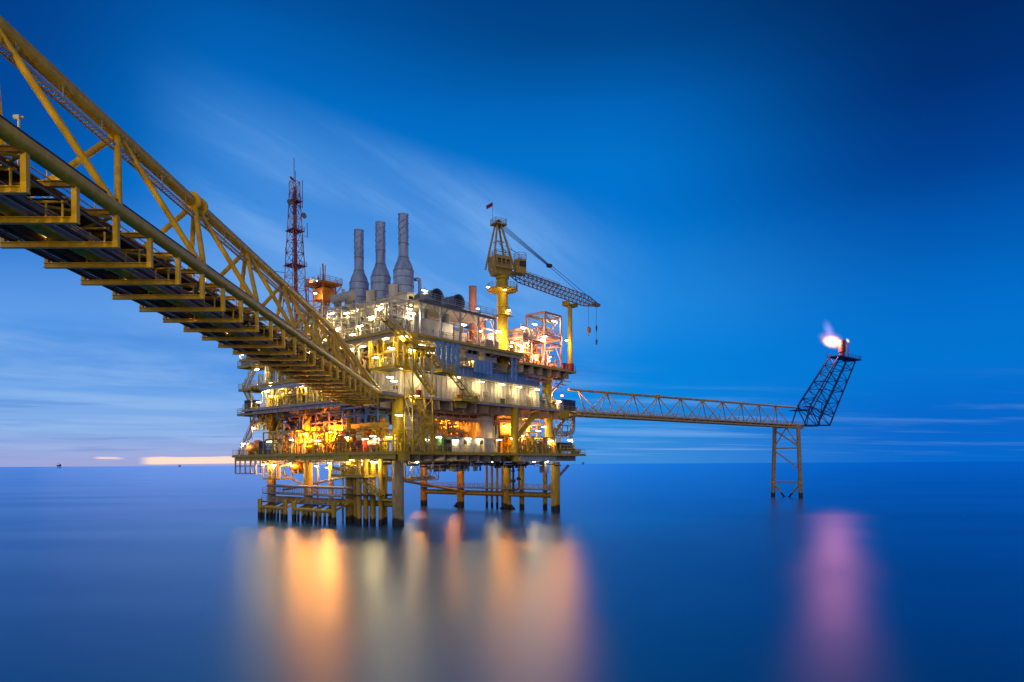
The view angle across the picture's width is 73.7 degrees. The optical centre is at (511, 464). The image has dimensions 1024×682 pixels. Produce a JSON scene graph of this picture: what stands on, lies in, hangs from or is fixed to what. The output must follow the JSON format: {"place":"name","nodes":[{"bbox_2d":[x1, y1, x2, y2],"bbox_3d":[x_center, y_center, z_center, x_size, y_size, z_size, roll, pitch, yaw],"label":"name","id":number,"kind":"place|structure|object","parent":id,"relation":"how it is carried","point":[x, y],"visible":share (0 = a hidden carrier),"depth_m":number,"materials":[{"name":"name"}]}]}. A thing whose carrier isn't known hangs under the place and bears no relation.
{"place":"outdoors","nodes":[
{"label":"outdoors","id":0,"kind":"place"},
{"bbox_2d":[350,434,368,452],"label":"fire pump","id":1,"kind":"object","parent":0,"point":[360,445],"visible":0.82,"depth_m":113.15,"materials":[{"name":"red paint"}]},
{"bbox_2d":[0,461,1023,681],"bbox_3d":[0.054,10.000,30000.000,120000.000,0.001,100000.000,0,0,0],"label":"sea","id":2,"kind":"structure","parent":0,"point":[837,572],"depth_m":59.66,"materials":[{"name":"liquid"}]},
{"bbox_2d":[258,495,303,520],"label":"landing","id":3,"kind":"object","parent":2,"relation":"in","point":[283,507],"visible":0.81,"depth_m":126.57,"materials":[{"name":"yellow paint"}]},
{"bbox_2d":[292,497,352,524],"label":"landing","id":4,"kind":"object","parent":2,"relation":"in","point":[332,510],"visible":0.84,"depth_m":118.30,"materials":[{"name":"yellow paint"}]},
{"bbox_2d":[262,459,568,526],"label":"steel jacket","id":5,"kind":"object","parent":2,"relation":"in","point":[351,489],"visible":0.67,"depth_m":125.44,"materials":[{"name":"paint"}]},
{"bbox_2d":[331,468,387,477],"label":"access platform","id":6,"kind":"structure","parent":5,"relation":"on","point":[358,475],"depth_m":112.47,"materials":[{"name":"metal"}]},
{"bbox_2d":[339,461,377,473],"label":"pipework","id":7,"kind":"object","parent":6,"relation":"on","point":[345,471],"visible":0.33,"depth_m":115.44,"materials":[{"name":"yellow paint"}]},
{"bbox_2d":[354,469,384,499],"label":"staircase","id":8,"kind":"structure","parent":6,"relation":"on","point":[372,486],"depth_m":110.75,"materials":[{"name":"yellow metal"}]},
{"bbox_2d":[232,397,585,473],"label":"cellar deck","id":9,"kind":"structure","parent":5,"relation":"on","point":[438,458],"depth_m":123.95,"materials":[{"name":"metal"}]},
{"bbox_2d":[238,407,260,454],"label":"staircase","id":10,"kind":"structure","parent":9,"relation":"on","point":[250,434],"depth_m":135.85,"materials":[{"name":"metal"}]},
{"bbox_2d":[246,440,260,454],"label":"survival craft","id":11,"kind":"object","parent":9,"relation":"on","point":[254,444],"visible":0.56,"depth_m":135.71,"materials":[{"name":"orange paint"}]},
{"bbox_2d":[259,441,274,453],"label":"cargo container","id":12,"kind":"object","parent":9,"relation":"on","point":[267,448],"visible":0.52,"depth_m":131.76,"materials":[{"name":"metal"}]},
{"bbox_2d":[262,462,292,479],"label":"hanging pipe skid","id":13,"kind":"object","parent":9,"relation":"hanging from","point":[277,468],"visible":0.97,"depth_m":129.81,"materials":[{"name":"yellow paint"}]},
{"bbox_2d":[263,429,318,454],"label":"pipework","id":14,"kind":"object","parent":9,"relation":"on","point":[284,442],"visible":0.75,"depth_m":127.75,"materials":[{"name":"yellow paint"}]},
{"bbox_2d":[275,415,314,430],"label":"pipework","id":15,"kind":"object","parent":9,"relation":"attached to","point":[293,426],"visible":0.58,"depth_m":129.62,"materials":[{"name":"paint"}]},
{"bbox_2d":[289,463,303,473],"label":"pressure vessel","id":16,"kind":"object","parent":9,"relation":"on","point":[297,468],"visible":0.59,"depth_m":128.99,"materials":[{"name":"orange paint"}]},
{"bbox_2d":[300,431,334,453],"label":"pipework","id":17,"kind":"object","parent":9,"relation":"on","point":[321,444],"visible":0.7,"depth_m":121.15,"materials":[{"name":"yellow paint"}]},
{"bbox_2d":[302,411,354,433],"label":"pipework","id":18,"kind":"object","parent":9,"relation":"on","point":[332,418],"visible":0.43,"depth_m":121.47,"materials":[{"name":"paint"}]},
{"bbox_2d":[326,430,374,452],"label":"pipework","id":19,"kind":"object","parent":9,"relation":"on","point":[338,440],"visible":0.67,"depth_m":116.67,"materials":[{"name":"yellow paint"}]},
{"bbox_2d":[321,418,388,450],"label":"panel wall","id":20,"kind":"structure","parent":9,"relation":"on","point":[382,420],"depth_m":126.47,"materials":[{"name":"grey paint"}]},
{"bbox_2d":[343,405,391,423],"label":"pipework","id":21,"kind":"object","parent":9,"relation":"on","point":[367,416],"visible":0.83,"depth_m":112.29,"materials":[{"name":"blue paint"}]},
{"bbox_2d":[367,436,382,450],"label":"pressure vessel","id":22,"kind":"object","parent":9,"relation":"on","point":[372,442],"visible":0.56,"depth_m":111.53,"materials":[{"name":"paint"}]},
{"bbox_2d":[376,429,411,450],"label":"pipework","id":23,"kind":"object","parent":9,"relation":"on","point":[384,442],"visible":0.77,"depth_m":108.91,"materials":[{"name":"yellow paint"}]},
{"bbox_2d":[403,411,411,450],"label":"vertical vessel","id":24,"kind":"object","parent":9,"relation":"on","point":[408,420],"visible":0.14,"depth_m":112.54,"materials":[{"name":"white paint"}]},
{"bbox_2d":[242,366,577,425],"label":"deck","id":25,"kind":"structure","parent":9,"relation":"on","point":[443,408],"depth_m":123.78,"materials":[{"name":"metal"}]},
{"bbox_2d":[0,15,381,406],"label":"access bridge","id":26,"kind":"structure","parent":25,"relation":"attached to","point":[92,246],"depth_m":38.59,"materials":[{"name":"yellow paint"}]},
{"bbox_2d":[250,414,285,430],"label":"pipework","id":27,"kind":"object","parent":25,"relation":"hanging from","point":[263,422],"visible":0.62,"depth_m":133.79,"materials":[{"name":"yellow paint"}]},
{"bbox_2d":[265,386,315,406],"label":"pipework","id":28,"kind":"object","parent":25,"relation":"on","point":[290,393],"visible":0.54,"depth_m":128.27,"materials":[{"name":"yellow paint"}]},
{"bbox_2d":[300,387,330,402],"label":"pipework","id":29,"kind":"object","parent":25,"relation":"on","point":[314,395],"visible":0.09,"depth_m":123.18,"materials":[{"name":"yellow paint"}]},
{"bbox_2d":[250,358,415,406],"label":"mezzanine deck","id":30,"kind":"structure","parent":25,"relation":"on","point":[388,369],"depth_m":111.83,"materials":[{"name":"metal"}]},
{"bbox_2d":[238,382,264,392],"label":"access platform","id":31,"kind":"structure","parent":30,"relation":"attached to","point":[255,390],"depth_m":137.00,"materials":[{"name":"metal"}]},
{"bbox_2d":[242,363,258,388],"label":"staircase","id":32,"kind":"structure","parent":31,"relation":"on","point":[248,376],"depth_m":136.28,"materials":[{"name":"metal"}]},
{"bbox_2d":[266,366,287,383],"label":"pipework","id":33,"kind":"object","parent":30,"relation":"on","point":[275,374],"visible":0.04,"depth_m":130.53,"materials":[{"name":"white paint"}]},
{"bbox_2d":[258,374,306,391],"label":"silver pipe","id":34,"kind":"object","parent":30,"relation":"on","point":[278,387],"visible":0.6,"depth_m":127.63,"materials":[{"name":"metal"}]},
{"bbox_2d":[369,335,415,368],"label":"pipework","id":35,"kind":"object","parent":30,"relation":"on","point":[389,354],"visible":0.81,"depth_m":109.85,"materials":[{"name":"yellow paint"}]},
{"bbox_2d":[403,338,433,451],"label":"stair tower frame","id":36,"kind":"object","parent":30,"relation":"attached to","point":[423,397],"visible":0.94,"depth_m":106.80,"materials":[{"name":"yellow paint"}]},
{"bbox_2d":[405,337,430,350],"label":"access platform","id":37,"kind":"structure","parent":36,"relation":"attached to","point":[415,347],"depth_m":107.35,"materials":[{"name":"metal"}]},
{"bbox_2d":[381,310,411,345],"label":"staircase","id":38,"kind":"structure","parent":37,"relation":"on","point":[388,320],"depth_m":104.01,"materials":[{"name":"yellow metal"}]},
{"bbox_2d":[422,417,443,451],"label":"access platform","id":39,"kind":"structure","parent":36,"relation":"attached to","point":[437,424],"depth_m":110.53,"materials":[{"name":"metal"}]},
{"bbox_2d":[406,386,431,422],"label":"staircase","id":40,"kind":"structure","parent":39,"relation":"on","point":[416,405],"depth_m":107.68,"materials":[{"name":"yellow metal"}]},
{"bbox_2d":[344,344,374,385],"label":"pipework","id":41,"kind":"object","parent":25,"relation":"on","point":[359,353],"visible":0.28,"depth_m":114.31,"materials":[{"name":"metal"}]},
{"bbox_2d":[239,322,523,364],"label":"weather deck","id":42,"kind":"structure","parent":25,"relation":"on","point":[375,338],"depth_m":114.64,"materials":[{"name":"metal"}]},
{"bbox_2d":[237,361,264,370],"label":"access platform","id":43,"kind":"structure","parent":42,"relation":"attached to","point":[248,366],"depth_m":136.28,"materials":[{"name":"metal"}]},
{"bbox_2d":[275,171,320,328],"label":"radio mast","id":44,"kind":"object","parent":42,"relation":"on","point":[293,201],"visible":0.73,"depth_m":137.10,"materials":[{"name":"red metal"}]},
{"bbox_2d":[304,263,342,342],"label":"lookout tower","id":45,"kind":"structure","parent":42,"relation":"on","point":[324,288],"depth_m":129.48,"materials":[{"name":"orange metal"}]},
{"bbox_2d":[294,305,358,346],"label":"pipework","id":46,"kind":"object","parent":42,"relation":"on","point":[301,327],"visible":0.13,"depth_m":123.29,"materials":[{"name":"white paint"}]},
{"bbox_2d":[334,229,368,315],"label":"exhaust stack","id":47,"kind":"object","parent":42,"relation":"on","point":[358,284],"visible":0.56,"depth_m":134.36,"materials":[{"name":"grey paint"}]},
{"bbox_2d":[326,303,379,338],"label":"pipework","id":48,"kind":"object","parent":42,"relation":"on","point":[346,319],"visible":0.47,"depth_m":117.24,"materials":[{"name":"white paint"}]},
{"bbox_2d":[330,289,355,306],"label":"pressure vessel","id":49,"kind":"object","parent":48,"relation":"on","point":[346,297],"visible":0.99,"depth_m":115.60,"materials":[{"name":"white paint"}]},
{"bbox_2d":[357,221,390,317],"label":"exhaust stack","id":50,"kind":"object","parent":42,"relation":"on","point":[380,277],"visible":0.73,"depth_m":129.88,"materials":[{"name":"grey paint"}]},
{"bbox_2d":[359,297,413,334],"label":"pipework","id":51,"kind":"object","parent":42,"relation":"on","point":[396,316],"visible":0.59,"depth_m":111.13,"materials":[{"name":"white paint"}]},
{"bbox_2d":[377,213,420,318],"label":"exhaust stack","id":52,"kind":"object","parent":42,"relation":"on","point":[404,279],"visible":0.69,"depth_m":125.84,"materials":[{"name":"grey paint"}]},
{"bbox_2d":[395,292,418,316],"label":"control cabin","id":53,"kind":"object","parent":42,"relation":"on","point":[409,296],"visible":0.16,"depth_m":116.93,"materials":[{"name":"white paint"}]},
{"bbox_2d":[398,316,452,339],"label":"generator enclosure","id":54,"kind":"object","parent":42,"relation":"on","point":[428,324],"visible":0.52,"depth_m":117.08,"materials":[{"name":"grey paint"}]},
{"bbox_2d":[424,319,433,335],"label":"door","id":55,"kind":"structure","parent":54,"relation":"in","point":[429,324],"depth_m":116.54,"materials":[{"name":"grey paint"}]},
{"bbox_2d":[444,324,452,339],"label":"door","id":56,"kind":"structure","parent":54,"relation":"in","point":[447,328],"depth_m":120.04,"materials":[{"name":"grey paint"}]},
{"bbox_2d":[389,290,497,347],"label":"steel shelter","id":57,"kind":"object","parent":42,"relation":"on","point":[458,316],"visible":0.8,"depth_m":118.50,"materials":[{"name":"grey paint"}]},
{"bbox_2d":[414,288,443,318],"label":"air duct","id":58,"kind":"object","parent":57,"relation":"on","point":[435,291],"visible":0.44,"depth_m":115.91,"materials":[{"name":"metal"}]},
{"bbox_2d":[442,294,464,323],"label":"air duct","id":59,"kind":"object","parent":57,"relation":"on","point":[446,317],"visible":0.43,"depth_m":119.88,"materials":[{"name":"metal"}]},
{"bbox_2d":[435,340,459,365],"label":"wind louvre","id":60,"kind":"object","parent":42,"relation":"attached to","point":[448,361],"visible":0.83,"depth_m":114.70,"materials":[{"name":"blue paint"}]},
{"bbox_2d":[464,285,476,328],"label":"vent stack","id":61,"kind":"object","parent":42,"relation":"on","point":[473,294],"visible":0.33,"depth_m":137.79,"materials":[{"name":"paint"}]},
{"bbox_2d":[468,320,485,365],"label":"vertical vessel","id":62,"kind":"object","parent":42,"relation":"on","point":[474,325],"visible":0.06,"depth_m":134.38,"materials":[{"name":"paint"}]},
{"bbox_2d":[464,327,498,343],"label":"pipework","id":63,"kind":"object","parent":42,"relation":"on","point":[483,335],"visible":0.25,"depth_m":129.61,"materials":[{"name":"paint"}]},
{"bbox_2d":[510,358,517,379],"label":"wind louvre","id":64,"kind":"object","parent":42,"relation":"attached to","point":[512,369],"visible":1,"depth_m":128.85,"materials":[{"name":"blue paint"}]},
{"bbox_2d":[410,359,435,395],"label":"staircase","id":65,"kind":"structure","parent":25,"relation":"on","point":[423,377],"depth_m":108.35,"materials":[{"name":"yellow metal"}]},
{"bbox_2d":[434,363,455,374],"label":"access platform","id":66,"kind":"structure","parent":25,"relation":"on","point":[443,371],"depth_m":111.92,"materials":[{"name":"metal"}]},
{"bbox_2d":[419,341,443,368],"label":"staircase","id":67,"kind":"structure","parent":66,"relation":"on","point":[434,358],"depth_m":109.91,"materials":[{"name":"yellow metal"}]},
{"bbox_2d":[367,356,544,406],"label":"deck house","id":68,"kind":"structure","parent":25,"relation":"on","point":[446,387],"depth_m":124.22,"materials":[{"name":"white paint"}]},
{"bbox_2d":[375,339,445,362],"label":"pipework","id":69,"kind":"object","parent":68,"relation":"on","point":[420,353],"visible":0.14,"depth_m":118.00,"materials":[{"name":"yellow paint"}]},
{"bbox_2d":[416,357,430,370],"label":"electrical box","id":70,"kind":"object","parent":68,"relation":"attached to","point":[420,361],"visible":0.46,"depth_m":110.91,"materials":[{"name":"grey paint"}]},
{"bbox_2d":[454,350,477,363],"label":"cooling unit","id":71,"kind":"object","parent":68,"relation":"on","point":[470,355],"visible":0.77,"depth_m":121.12,"materials":[{"name":"grey paint"}]},
{"bbox_2d":[473,359,492,373],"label":"wind louvre","id":72,"kind":"object","parent":68,"relation":"attached to","point":[480,366],"visible":1,"depth_m":122.65,"materials":[{"name":"blue paint"}]},
{"bbox_2d":[472,352,496,368],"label":"cooling unit","id":73,"kind":"object","parent":68,"relation":"on","point":[485,357],"visible":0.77,"depth_m":124.66,"materials":[{"name":"grey paint"}]},
{"bbox_2d":[484,217,600,371],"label":"pedestal crane","id":74,"kind":"object","parent":68,"relation":"on","point":[500,268],"visible":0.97,"depth_m":131.30,"materials":[{"name":"yellow paint"}]},
{"bbox_2d":[437,414,475,424],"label":"pipework","id":75,"kind":"object","parent":25,"relation":"attached to","point":[459,416],"visible":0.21,"depth_m":125.48,"materials":[{"name":"metal"}]},
{"bbox_2d":[453,392,479,402],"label":"access platform","id":76,"kind":"structure","parent":25,"relation":"attached to","point":[473,400],"depth_m":115.37,"materials":[{"name":"metal"}]},
{"bbox_2d":[446,364,473,398],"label":"staircase","id":77,"kind":"structure","parent":76,"relation":"on","point":[455,382],"depth_m":114.73,"materials":[{"name":"yellow metal"}]},
{"bbox_2d":[493,356,575,407],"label":"module deck","id":78,"kind":"structure","parent":25,"relation":"on","point":[558,374],"depth_m":138.56,"materials":[{"name":"metal"}]},
{"bbox_2d":[508,338,542,364],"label":"pipework","id":79,"kind":"object","parent":78,"relation":"on","point":[528,351],"visible":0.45,"depth_m":134.39,"materials":[{"name":"paint"}]},
{"bbox_2d":[508,330,545,365],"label":"access platform","id":80,"kind":"structure","parent":78,"relation":"on","point":[523,337],"depth_m":133.45,"materials":[{"name":"metal"}]},
{"bbox_2d":[508,324,538,340],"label":"pipework","id":81,"kind":"object","parent":80,"relation":"on","point":[529,329],"visible":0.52,"depth_m":133.89,"materials":[{"name":"paint"}]},
{"bbox_2d":[525,311,561,367],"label":"portal frame","id":82,"kind":"object","parent":78,"relation":"on","point":[549,339],"visible":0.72,"depth_m":139.56,"materials":[{"name":"paint"}]},
{"bbox_2d":[562,300,577,370],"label":"boom rest post","id":83,"kind":"object","parent":78,"relation":"on","point":[568,304],"visible":0.9,"depth_m":142.78,"materials":[{"name":"yellow metal"}]},
{"bbox_2d":[540,393,555,407],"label":"pipework","id":84,"kind":"object","parent":25,"relation":"on","point":[544,399],"visible":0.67,"depth_m":139.38,"materials":[{"name":"metal"}]},
{"bbox_2d":[556,417,574,436],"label":"looped pipe","id":85,"kind":"object","parent":25,"relation":"hanging from","point":[562,433],"visible":0.86,"depth_m":143.65,"materials":[{"name":"metal"}]},
{"bbox_2d":[387,465,438,481],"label":"under deck rack","id":86,"kind":"object","parent":9,"relation":"hanging from","point":[421,477],"visible":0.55,"depth_m":146.46,"materials":[{"name":"grey metal"}]},
{"bbox_2d":[406,410,431,450],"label":"panel wall","id":87,"kind":"structure","parent":9,"relation":"on","point":[419,420],"depth_m":118.02,"materials":[{"name":"metal"}]},
{"bbox_2d":[407,419,431,451],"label":"staircase","id":88,"kind":"structure","parent":9,"relation":"on","point":[424,428],"depth_m":107.53,"materials":[{"name":"yellow metal"}]},
{"bbox_2d":[410,434,441,450],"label":"pipework","id":89,"kind":"object","parent":9,"relation":"on","point":[427,437],"visible":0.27,"depth_m":112.21,"materials":[{"name":"white paint"}]},
{"bbox_2d":[435,418,471,450],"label":"pipework","id":90,"kind":"object","parent":9,"relation":"on","point":[448,428],"visible":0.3,"depth_m":125.89,"materials":[{"name":"yellow paint"}]},
{"bbox_2d":[446,437,463,451],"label":"equipment cabinet","id":91,"kind":"object","parent":9,"relation":"on","point":[450,442],"visible":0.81,"depth_m":118.25,"materials":[{"name":"grey metal"}]},
{"bbox_2d":[424,461,485,471],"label":"pipework","id":92,"kind":"object","parent":9,"relation":"hanging from","point":[444,467],"visible":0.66,"depth_m":126.76,"materials":[{"name":"white paint"}]},
{"bbox_2d":[440,422,475,437],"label":"back wall","id":93,"kind":"structure","parent":9,"relation":"on","point":[465,425],"depth_m":138.04,"materials":[{"name":"orange metal"}]},
{"bbox_2d":[464,437,479,451],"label":"equipment cabinet","id":94,"kind":"object","parent":9,"relation":"on","point":[472,442],"visible":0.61,"depth_m":121.45,"materials":[{"name":"white metal"}]},
{"bbox_2d":[476,415,492,437],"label":"vertical vessel","id":95,"kind":"object","parent":9,"relation":"on","point":[484,428],"visible":0.62,"depth_m":127.10,"materials":[{"name":"white paint"}]},
{"bbox_2d":[480,438,493,451],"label":"equipment cabinet","id":96,"kind":"object","parent":9,"relation":"on","point":[487,443],"visible":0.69,"depth_m":124.43,"materials":[{"name":"grey metal"}]},
{"bbox_2d":[492,415,499,451],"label":"pipework","id":97,"kind":"object","parent":9,"relation":"on","point":[496,431],"visible":0.73,"depth_m":130.10,"materials":[{"name":"metal"}]},
{"bbox_2d":[489,461,528,467],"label":"pipework","id":98,"kind":"object","parent":9,"relation":"hanging from","point":[508,466],"visible":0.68,"depth_m":135.76,"materials":[{"name":"metal"}]},
{"bbox_2d":[500,419,525,443],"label":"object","id":99,"kind":"object","parent":9,"relation":"on","point":[505,430],"visible":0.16,"depth_m":136.73,"materials":[{"name":"white paint"}]},
{"bbox_2d":[504,436,532,453],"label":"pipework","id":100,"kind":"object","parent":9,"relation":"on","point":[523,446],"visible":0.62,"depth_m":132.48,"materials":[{"name":"yellow paint"}]},
{"bbox_2d":[500,420,541,452],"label":"pipework","id":101,"kind":"object","parent":9,"relation":"on","point":[508,439],"visible":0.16,"depth_m":142.07,"materials":[{"name":"yellow paint"}]},
{"bbox_2d":[524,435,544,452],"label":"pipework","id":102,"kind":"object","parent":9,"relation":"on","point":[538,440],"visible":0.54,"depth_m":135.12,"materials":[{"name":"yellow paint"}]},
{"bbox_2d":[538,437,556,452],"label":"pipework","id":103,"kind":"object","parent":9,"relation":"on","point":[547,445],"visible":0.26,"depth_m":138.02,"materials":[{"name":"yellow paint"}]},
{"bbox_2d":[770,425,803,497],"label":"bridge support","id":104,"kind":"object","parent":2,"relation":"in","point":[799,482],"visible":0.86,"depth_m":198.01,"materials":[{"name":"paint"}]},
{"bbox_2d":[567,388,804,428],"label":"flare bridge","id":105,"kind":"structure","parent":104,"relation":"on","point":[610,414],"depth_m":164.97,"materials":[{"name":"paint"}]},
{"bbox_2d":[789,340,860,426],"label":"flare boom","id":106,"kind":"object","parent":105,"relation":"attached to","point":[841,356],"visible":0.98,"depth_m":216.89,"materials":[{"name":"metal"}]},
{"bbox_2d":[0,0,1023,466],"label":"sky","id":107,"kind":"structure","parent":0,"point":[742,190],"materials":[{"name":"blue"}]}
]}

